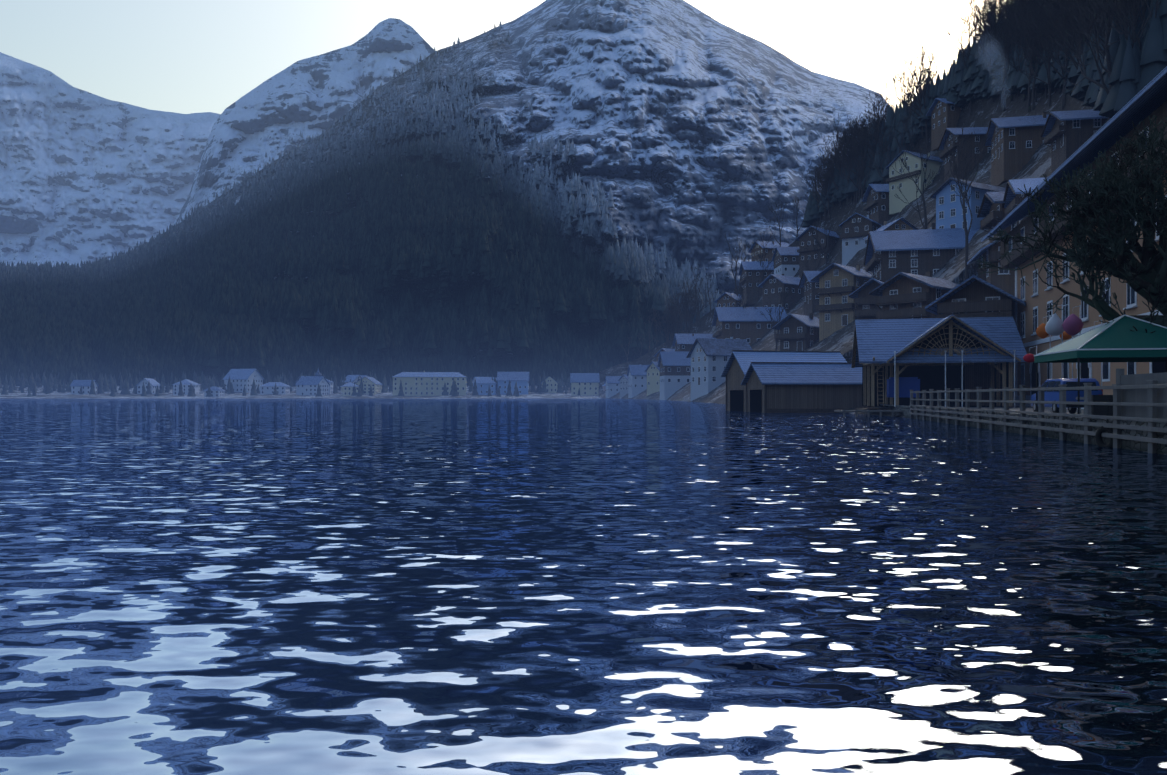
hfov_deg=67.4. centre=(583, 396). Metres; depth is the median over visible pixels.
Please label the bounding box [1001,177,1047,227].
house
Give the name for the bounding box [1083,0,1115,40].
hill tree
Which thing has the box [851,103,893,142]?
hill tree
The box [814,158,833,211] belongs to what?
hill tree
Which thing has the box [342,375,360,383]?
house
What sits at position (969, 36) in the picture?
hill tree
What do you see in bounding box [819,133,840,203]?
hill tree
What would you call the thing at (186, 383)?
house
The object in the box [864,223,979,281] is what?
house
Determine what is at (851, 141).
hill tree
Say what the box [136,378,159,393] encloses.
house
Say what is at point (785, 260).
house
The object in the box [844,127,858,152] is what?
hill tree
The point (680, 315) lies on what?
hill tree
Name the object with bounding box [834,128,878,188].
hill tree
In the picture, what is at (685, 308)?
hill tree
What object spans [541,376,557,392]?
house
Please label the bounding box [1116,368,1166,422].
picket screen
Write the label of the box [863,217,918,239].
house
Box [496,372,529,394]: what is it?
house
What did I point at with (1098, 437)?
tyre fender
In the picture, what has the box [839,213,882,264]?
house
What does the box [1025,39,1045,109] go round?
hill tree
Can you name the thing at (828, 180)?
hill tree
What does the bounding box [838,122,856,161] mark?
hill tree
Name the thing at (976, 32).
hill tree
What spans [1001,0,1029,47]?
hill tree
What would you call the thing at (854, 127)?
hill tree
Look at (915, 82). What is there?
hill tree
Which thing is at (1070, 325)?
paper lanterns
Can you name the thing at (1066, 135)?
house
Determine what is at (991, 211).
house
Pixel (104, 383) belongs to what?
shore trees
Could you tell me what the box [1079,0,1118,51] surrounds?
hill tree
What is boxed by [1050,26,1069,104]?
hill tree
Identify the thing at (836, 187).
hill tree
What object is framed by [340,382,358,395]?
house
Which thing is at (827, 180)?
hill tree
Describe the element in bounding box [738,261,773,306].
house
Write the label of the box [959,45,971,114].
hill tree
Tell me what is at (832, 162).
hill tree
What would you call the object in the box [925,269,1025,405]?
house
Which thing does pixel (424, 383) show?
hotel
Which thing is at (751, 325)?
house
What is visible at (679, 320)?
hill tree
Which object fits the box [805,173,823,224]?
hill tree
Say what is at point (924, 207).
hill tree
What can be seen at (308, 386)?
house
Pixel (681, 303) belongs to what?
hill tree
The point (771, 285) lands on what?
house
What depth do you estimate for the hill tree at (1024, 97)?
240.08 m
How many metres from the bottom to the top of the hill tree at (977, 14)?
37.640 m
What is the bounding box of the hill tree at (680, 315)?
[673,312,682,331]
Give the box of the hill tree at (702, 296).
[690,278,717,320]
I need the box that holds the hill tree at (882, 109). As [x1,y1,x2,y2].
[873,93,897,128]
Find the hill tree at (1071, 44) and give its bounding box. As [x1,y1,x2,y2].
[1042,16,1093,69]
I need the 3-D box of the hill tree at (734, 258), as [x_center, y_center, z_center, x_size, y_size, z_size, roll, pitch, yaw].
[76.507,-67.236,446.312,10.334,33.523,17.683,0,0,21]
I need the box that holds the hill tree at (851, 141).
[834,128,858,165]
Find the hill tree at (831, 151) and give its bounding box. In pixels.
[824,131,848,166]
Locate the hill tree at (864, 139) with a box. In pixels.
[860,119,885,152]
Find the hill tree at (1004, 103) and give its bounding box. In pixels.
[984,2,1019,110]
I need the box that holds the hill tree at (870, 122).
[844,102,894,147]
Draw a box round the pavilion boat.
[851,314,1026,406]
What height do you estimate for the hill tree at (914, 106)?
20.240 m
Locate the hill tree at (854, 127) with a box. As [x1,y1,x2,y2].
[840,113,863,157]
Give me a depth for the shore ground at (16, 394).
614.25 m
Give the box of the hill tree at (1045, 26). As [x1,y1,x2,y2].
[1036,2,1056,93]
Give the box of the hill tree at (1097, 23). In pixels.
[1090,0,1123,40]
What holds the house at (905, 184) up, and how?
on the hillside village
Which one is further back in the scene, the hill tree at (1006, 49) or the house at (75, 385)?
the house at (75, 385)
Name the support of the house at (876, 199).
on the hillside village
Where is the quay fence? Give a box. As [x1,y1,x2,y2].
[910,380,1166,452]
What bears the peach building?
on the quay pavement
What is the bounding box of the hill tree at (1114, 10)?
[1096,0,1150,62]
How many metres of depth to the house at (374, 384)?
648.43 m
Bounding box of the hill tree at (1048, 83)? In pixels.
[1018,29,1057,106]
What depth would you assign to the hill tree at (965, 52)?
287.39 m
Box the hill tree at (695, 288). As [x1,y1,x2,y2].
[677,266,702,327]
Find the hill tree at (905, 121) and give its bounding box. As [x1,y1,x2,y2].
[889,115,926,151]
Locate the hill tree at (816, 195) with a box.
[811,175,821,223]
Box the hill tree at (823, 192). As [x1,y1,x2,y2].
[810,175,827,214]
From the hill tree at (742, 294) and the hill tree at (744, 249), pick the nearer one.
the hill tree at (742, 294)
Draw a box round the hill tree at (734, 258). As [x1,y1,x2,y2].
[724,232,742,293]
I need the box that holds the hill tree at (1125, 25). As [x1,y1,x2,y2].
[1091,0,1161,51]
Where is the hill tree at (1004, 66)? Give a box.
[998,44,1019,80]
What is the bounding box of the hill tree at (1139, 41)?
[1118,0,1156,51]
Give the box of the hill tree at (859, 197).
[850,120,873,199]
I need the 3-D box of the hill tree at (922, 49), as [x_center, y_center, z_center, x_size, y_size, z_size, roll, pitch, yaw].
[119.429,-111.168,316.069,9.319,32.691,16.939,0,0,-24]
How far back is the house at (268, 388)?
647.23 m
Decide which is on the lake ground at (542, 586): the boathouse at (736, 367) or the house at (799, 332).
the boathouse at (736, 367)
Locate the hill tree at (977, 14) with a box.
[962,0,998,39]
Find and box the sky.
[0,0,998,113]
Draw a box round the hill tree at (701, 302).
[693,293,704,319]
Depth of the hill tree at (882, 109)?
337.41 m
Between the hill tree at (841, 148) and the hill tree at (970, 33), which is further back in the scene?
the hill tree at (841, 148)
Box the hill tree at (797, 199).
[792,196,804,242]
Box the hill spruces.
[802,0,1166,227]
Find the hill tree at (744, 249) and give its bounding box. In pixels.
[735,242,750,290]
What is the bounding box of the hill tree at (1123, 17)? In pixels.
[1107,0,1133,30]
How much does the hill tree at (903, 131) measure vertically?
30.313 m
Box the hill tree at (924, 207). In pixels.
[892,143,971,228]
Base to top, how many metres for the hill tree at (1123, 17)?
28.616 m
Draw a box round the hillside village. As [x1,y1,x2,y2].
[599,89,1166,454]
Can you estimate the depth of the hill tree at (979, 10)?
271.14 m
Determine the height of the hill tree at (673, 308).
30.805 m
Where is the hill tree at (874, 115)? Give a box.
[862,100,889,142]
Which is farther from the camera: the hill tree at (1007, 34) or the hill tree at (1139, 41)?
the hill tree at (1007, 34)
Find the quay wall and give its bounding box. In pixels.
[874,407,1166,453]
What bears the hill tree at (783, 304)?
on the hillside village
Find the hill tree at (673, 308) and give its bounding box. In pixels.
[665,292,682,329]
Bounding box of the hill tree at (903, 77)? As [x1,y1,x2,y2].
[890,50,939,147]
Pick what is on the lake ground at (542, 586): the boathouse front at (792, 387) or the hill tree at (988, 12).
the boathouse front at (792, 387)
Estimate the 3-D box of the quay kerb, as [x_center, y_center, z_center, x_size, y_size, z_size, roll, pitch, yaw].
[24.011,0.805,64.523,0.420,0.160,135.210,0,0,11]
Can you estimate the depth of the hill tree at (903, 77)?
311.31 m
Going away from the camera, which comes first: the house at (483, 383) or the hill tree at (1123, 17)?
the hill tree at (1123, 17)
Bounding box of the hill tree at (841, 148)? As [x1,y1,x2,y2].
[835,133,856,162]
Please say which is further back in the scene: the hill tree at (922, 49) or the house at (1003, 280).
the hill tree at (922, 49)
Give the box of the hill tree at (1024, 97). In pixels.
[1010,0,1042,100]
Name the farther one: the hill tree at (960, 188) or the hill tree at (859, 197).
the hill tree at (859, 197)
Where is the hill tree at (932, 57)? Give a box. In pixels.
[897,52,936,102]
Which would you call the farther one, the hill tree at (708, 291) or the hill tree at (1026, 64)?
the hill tree at (708, 291)
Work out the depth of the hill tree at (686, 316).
526.76 m
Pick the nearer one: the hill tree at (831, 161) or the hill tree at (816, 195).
the hill tree at (831, 161)
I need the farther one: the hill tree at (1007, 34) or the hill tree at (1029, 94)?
the hill tree at (1007, 34)
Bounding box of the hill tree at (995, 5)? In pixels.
[982,0,1008,18]
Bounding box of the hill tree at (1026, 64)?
[1013,37,1036,101]
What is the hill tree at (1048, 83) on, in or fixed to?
on the hillside village
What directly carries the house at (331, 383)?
on the shore ground at (16, 394)
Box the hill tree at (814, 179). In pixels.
[799,156,829,195]
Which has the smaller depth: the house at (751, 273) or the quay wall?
the quay wall
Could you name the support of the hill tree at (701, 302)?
on the hillside village
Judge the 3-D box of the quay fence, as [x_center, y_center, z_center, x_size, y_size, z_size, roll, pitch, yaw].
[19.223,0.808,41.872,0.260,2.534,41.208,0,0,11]
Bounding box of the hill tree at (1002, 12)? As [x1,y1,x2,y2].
[993,1,1014,26]
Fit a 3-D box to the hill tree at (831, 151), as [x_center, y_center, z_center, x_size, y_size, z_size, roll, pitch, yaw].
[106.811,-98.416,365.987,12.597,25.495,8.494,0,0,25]
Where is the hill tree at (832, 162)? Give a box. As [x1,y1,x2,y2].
[823,136,842,207]
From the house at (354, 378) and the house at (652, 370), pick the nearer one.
the house at (652, 370)
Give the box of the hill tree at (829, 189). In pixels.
[818,171,832,210]
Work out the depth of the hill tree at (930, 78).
308.98 m
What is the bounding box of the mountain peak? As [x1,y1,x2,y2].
[173,18,433,225]
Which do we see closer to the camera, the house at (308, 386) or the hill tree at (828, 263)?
the hill tree at (828, 263)
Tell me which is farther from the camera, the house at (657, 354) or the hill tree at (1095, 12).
the house at (657, 354)
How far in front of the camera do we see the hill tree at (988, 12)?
268.68 m
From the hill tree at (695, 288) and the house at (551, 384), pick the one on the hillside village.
the hill tree at (695, 288)
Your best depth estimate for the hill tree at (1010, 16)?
248.52 m
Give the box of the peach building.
[982,66,1166,408]
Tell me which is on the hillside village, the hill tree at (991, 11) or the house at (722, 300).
the house at (722, 300)
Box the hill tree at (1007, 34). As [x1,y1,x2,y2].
[989,6,1022,58]
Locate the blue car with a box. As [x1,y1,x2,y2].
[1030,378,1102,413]
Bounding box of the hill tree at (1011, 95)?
[996,17,1013,100]
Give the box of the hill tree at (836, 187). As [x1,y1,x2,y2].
[821,148,840,205]
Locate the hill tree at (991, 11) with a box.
[980,1,1005,36]
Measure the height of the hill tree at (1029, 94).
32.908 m
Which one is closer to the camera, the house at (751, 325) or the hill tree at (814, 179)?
the house at (751, 325)
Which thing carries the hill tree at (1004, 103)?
on the hillside village
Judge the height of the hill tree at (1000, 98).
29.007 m
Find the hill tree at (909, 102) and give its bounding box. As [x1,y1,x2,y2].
[897,81,918,116]
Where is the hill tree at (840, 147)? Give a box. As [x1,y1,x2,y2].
[828,124,853,199]
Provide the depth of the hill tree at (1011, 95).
253.03 m
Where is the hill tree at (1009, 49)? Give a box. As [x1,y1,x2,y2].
[986,22,1022,71]
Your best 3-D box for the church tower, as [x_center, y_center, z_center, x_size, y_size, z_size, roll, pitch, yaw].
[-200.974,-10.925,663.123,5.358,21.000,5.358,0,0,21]
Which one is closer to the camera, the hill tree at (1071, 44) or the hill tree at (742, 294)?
the hill tree at (1071, 44)
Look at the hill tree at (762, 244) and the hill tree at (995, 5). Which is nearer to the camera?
the hill tree at (995, 5)
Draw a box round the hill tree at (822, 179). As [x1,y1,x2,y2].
[810,159,830,194]
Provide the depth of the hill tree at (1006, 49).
250.51 m
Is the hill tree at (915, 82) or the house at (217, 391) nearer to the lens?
the hill tree at (915, 82)
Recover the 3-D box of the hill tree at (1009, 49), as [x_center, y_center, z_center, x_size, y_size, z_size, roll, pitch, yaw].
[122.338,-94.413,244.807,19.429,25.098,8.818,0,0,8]
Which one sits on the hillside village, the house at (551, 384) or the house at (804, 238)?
the house at (804, 238)
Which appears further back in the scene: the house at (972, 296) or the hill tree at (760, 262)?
the hill tree at (760, 262)
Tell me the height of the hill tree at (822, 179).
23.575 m
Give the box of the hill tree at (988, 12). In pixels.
[974,0,1001,59]
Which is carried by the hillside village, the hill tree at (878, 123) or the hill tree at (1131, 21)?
the hill tree at (1131, 21)
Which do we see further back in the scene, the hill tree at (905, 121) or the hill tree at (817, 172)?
the hill tree at (817, 172)
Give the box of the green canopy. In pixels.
[1034,309,1166,415]
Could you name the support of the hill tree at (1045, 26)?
on the hillside village
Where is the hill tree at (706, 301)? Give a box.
[691,291,710,320]
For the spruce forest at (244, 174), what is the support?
on the mountain peak
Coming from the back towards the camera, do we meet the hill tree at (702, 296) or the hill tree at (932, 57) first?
the hill tree at (702, 296)
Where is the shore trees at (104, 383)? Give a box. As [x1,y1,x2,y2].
[0,369,598,396]
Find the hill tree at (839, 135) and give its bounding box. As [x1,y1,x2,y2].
[833,115,852,166]
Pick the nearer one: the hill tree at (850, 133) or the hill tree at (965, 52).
the hill tree at (965, 52)
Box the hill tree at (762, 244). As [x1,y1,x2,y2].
[744,231,775,258]
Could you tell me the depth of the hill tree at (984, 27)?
265.93 m
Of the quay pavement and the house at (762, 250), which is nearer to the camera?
the quay pavement
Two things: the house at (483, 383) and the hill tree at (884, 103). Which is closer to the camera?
the hill tree at (884, 103)
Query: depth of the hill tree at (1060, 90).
216.44 m
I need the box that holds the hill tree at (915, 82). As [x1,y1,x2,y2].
[907,71,931,103]
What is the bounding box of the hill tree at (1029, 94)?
[1014,0,1039,111]
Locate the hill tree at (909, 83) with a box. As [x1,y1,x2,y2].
[882,52,928,109]
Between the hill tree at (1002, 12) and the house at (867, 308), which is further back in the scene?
the hill tree at (1002, 12)
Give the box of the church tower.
[314,368,321,375]
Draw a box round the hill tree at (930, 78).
[913,65,948,99]
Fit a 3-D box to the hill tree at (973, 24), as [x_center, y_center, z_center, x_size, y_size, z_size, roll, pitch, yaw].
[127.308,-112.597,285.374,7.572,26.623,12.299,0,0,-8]
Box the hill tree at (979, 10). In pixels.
[956,1,997,51]
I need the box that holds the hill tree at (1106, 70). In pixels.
[1077,0,1149,74]
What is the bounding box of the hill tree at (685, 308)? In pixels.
[681,288,691,325]
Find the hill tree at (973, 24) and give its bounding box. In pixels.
[961,12,981,46]
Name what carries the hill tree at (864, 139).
on the hillside village
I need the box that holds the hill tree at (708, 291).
[698,274,714,315]
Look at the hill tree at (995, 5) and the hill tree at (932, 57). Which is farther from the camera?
the hill tree at (932, 57)
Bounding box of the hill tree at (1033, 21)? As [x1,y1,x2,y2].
[996,0,1055,48]
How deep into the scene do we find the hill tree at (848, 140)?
355.83 m
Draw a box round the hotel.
[392,370,467,395]
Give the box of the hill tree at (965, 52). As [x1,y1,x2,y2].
[954,43,971,75]
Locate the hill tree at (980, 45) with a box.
[977,42,993,61]
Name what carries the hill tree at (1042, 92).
on the hillside village
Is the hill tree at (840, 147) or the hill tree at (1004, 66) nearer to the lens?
the hill tree at (1004, 66)
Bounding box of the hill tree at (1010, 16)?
[999,0,1022,39]
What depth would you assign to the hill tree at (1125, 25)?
131.93 m
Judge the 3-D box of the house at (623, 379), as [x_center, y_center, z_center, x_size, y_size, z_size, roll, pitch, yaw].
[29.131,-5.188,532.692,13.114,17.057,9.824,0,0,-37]
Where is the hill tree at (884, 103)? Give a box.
[861,92,898,136]
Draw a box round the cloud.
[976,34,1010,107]
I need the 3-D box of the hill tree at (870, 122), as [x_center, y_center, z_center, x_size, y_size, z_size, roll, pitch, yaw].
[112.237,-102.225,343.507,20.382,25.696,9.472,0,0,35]
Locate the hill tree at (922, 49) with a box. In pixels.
[890,42,935,130]
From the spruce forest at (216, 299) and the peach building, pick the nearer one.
the peach building
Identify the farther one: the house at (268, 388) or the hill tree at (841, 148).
the house at (268, 388)
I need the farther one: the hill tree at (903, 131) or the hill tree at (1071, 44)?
the hill tree at (903, 131)
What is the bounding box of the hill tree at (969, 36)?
[937,0,981,58]
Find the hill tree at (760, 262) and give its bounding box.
[753,253,773,279]
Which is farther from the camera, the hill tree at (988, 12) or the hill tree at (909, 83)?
the hill tree at (909, 83)
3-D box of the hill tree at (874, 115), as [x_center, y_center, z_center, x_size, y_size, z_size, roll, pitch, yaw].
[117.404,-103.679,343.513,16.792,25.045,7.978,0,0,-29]
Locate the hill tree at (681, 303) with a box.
[667,284,693,333]
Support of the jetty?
on the lake ground at (542, 586)
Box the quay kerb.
[880,404,1166,427]
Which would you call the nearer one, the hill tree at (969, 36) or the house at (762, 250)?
the hill tree at (969, 36)
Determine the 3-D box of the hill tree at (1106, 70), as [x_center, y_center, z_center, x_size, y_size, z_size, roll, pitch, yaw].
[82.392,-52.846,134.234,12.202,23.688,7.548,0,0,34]
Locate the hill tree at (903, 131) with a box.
[886,107,918,152]
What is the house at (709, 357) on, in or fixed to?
on the hillside village
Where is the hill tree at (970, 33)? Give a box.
[956,13,981,57]
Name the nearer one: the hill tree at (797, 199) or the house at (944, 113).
the house at (944, 113)
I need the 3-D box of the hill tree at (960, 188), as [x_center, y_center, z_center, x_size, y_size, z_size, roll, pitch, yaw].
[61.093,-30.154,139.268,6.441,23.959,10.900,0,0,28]
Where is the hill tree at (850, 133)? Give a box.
[837,120,859,155]
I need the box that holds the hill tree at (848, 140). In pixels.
[834,125,864,163]
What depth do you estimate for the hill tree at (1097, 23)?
144.40 m
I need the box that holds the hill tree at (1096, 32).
[1082,0,1110,49]
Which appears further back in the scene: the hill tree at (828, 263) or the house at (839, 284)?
the hill tree at (828, 263)
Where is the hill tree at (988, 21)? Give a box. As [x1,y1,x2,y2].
[975,4,1000,49]
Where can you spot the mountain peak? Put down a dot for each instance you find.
(274, 116)
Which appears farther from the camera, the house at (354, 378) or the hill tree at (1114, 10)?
the house at (354, 378)
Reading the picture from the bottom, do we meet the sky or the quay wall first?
the quay wall
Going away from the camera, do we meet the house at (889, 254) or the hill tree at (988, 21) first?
the house at (889, 254)
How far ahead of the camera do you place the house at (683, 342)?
425.31 m
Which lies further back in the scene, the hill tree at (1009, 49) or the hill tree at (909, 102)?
the hill tree at (909, 102)
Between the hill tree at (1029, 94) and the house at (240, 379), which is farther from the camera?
the house at (240, 379)
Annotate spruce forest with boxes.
[0,21,733,386]
[205,131,303,202]
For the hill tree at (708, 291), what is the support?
on the hillside village
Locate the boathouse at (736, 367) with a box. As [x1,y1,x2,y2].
[721,350,846,411]
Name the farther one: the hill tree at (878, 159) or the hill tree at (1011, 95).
the hill tree at (878, 159)
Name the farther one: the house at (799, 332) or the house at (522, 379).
the house at (522, 379)
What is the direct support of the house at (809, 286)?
on the hillside village
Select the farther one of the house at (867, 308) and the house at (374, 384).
the house at (374, 384)
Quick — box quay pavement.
[961,406,1083,413]
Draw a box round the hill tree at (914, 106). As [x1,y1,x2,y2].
[900,82,928,136]
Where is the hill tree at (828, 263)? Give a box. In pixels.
[801,244,834,270]
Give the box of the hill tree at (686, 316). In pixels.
[667,281,694,330]
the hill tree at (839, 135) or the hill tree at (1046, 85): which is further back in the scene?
the hill tree at (839, 135)
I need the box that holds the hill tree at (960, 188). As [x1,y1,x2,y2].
[943,130,989,278]
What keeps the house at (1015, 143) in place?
on the hillside village
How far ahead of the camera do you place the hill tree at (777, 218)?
405.74 m
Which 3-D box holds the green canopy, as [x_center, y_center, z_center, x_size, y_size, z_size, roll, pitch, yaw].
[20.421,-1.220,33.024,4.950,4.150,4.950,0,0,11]
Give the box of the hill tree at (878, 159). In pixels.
[865,137,886,183]
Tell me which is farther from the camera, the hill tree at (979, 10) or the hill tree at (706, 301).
the hill tree at (706, 301)
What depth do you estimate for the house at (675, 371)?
340.69 m
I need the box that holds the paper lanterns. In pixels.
[1023,304,1101,412]
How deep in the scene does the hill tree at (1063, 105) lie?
197.57 m
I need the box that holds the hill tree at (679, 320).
[677,304,685,333]
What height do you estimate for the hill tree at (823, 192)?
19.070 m
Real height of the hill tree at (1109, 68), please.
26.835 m
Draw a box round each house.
[70,380,98,393]
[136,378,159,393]
[172,379,200,394]
[203,386,225,396]
[222,369,263,392]
[260,382,290,393]
[295,376,329,395]
[326,379,334,393]
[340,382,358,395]
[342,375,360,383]
[355,376,381,393]
[473,377,496,394]
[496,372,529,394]
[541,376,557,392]
[570,373,599,395]
[604,376,620,397]
[618,374,627,398]
[627,364,648,397]
[645,362,659,395]
[654,348,674,361]
[657,351,690,399]
[672,333,715,350]
[686,336,752,400]
[712,306,786,345]
[714,292,740,306]
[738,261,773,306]
[748,241,788,260]
[758,274,803,311]
[772,247,798,276]
[772,313,818,350]
[795,225,839,277]
[798,271,821,315]
[811,263,871,341]
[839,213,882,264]
[848,278,883,319]
[862,184,892,224]
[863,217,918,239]
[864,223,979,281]
[868,271,957,318]
[886,150,942,214]
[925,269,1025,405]
[926,98,960,150]
[929,177,1005,230]
[938,127,990,182]
[967,233,1014,295]
[977,191,1013,243]
[984,112,1048,185]
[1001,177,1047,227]
[1040,102,1107,172]
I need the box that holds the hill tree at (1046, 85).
[1033,34,1046,99]
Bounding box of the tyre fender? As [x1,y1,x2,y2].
[1095,395,1112,446]
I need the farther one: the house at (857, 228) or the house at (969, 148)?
the house at (857, 228)
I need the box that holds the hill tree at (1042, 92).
[1030,37,1043,95]
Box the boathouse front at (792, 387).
[741,362,867,412]
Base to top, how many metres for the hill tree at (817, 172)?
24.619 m
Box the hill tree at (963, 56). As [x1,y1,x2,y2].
[955,37,976,71]
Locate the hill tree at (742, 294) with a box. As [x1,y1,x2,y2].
[726,285,757,308]
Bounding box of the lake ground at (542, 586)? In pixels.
[0,398,1166,774]
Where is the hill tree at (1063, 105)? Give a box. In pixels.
[1038,4,1069,109]
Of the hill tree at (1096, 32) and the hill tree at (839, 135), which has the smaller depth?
the hill tree at (1096, 32)
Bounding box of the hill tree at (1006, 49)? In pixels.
[984,27,1018,97]
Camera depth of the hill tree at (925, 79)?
314.35 m
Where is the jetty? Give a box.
[834,410,902,416]
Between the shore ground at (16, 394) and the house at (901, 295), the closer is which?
the house at (901, 295)
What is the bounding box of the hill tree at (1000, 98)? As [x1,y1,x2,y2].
[992,17,1010,103]
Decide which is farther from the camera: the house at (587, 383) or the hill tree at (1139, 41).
the house at (587, 383)
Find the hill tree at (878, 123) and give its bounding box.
[869,113,885,138]
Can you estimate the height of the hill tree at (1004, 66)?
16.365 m
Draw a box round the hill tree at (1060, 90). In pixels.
[1017,0,1061,93]
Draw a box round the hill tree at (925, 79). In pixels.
[914,69,937,93]
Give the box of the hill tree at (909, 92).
[899,78,917,109]
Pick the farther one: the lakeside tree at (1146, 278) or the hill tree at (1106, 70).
the hill tree at (1106, 70)
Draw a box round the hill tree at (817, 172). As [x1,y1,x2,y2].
[801,164,824,201]
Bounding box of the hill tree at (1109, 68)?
[1055,0,1114,120]
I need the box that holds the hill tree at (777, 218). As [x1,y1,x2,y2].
[768,202,787,246]
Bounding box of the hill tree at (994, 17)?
[978,0,1006,38]
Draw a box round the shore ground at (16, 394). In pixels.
[0,385,598,398]
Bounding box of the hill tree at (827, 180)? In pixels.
[811,160,834,212]
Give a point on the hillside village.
(983, 113)
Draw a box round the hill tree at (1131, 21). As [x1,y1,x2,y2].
[1099,0,1160,48]
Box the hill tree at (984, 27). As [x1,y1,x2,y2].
[968,0,999,102]
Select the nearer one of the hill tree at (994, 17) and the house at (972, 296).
the house at (972, 296)
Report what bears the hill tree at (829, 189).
on the hillside village
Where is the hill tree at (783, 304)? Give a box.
[760,289,794,350]
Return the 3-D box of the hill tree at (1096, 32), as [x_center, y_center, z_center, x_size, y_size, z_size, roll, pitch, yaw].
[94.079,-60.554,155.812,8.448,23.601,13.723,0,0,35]
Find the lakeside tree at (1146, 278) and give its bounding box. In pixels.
[976,115,1166,332]
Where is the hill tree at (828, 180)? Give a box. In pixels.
[816,147,833,217]
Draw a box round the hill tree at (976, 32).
[962,22,983,42]

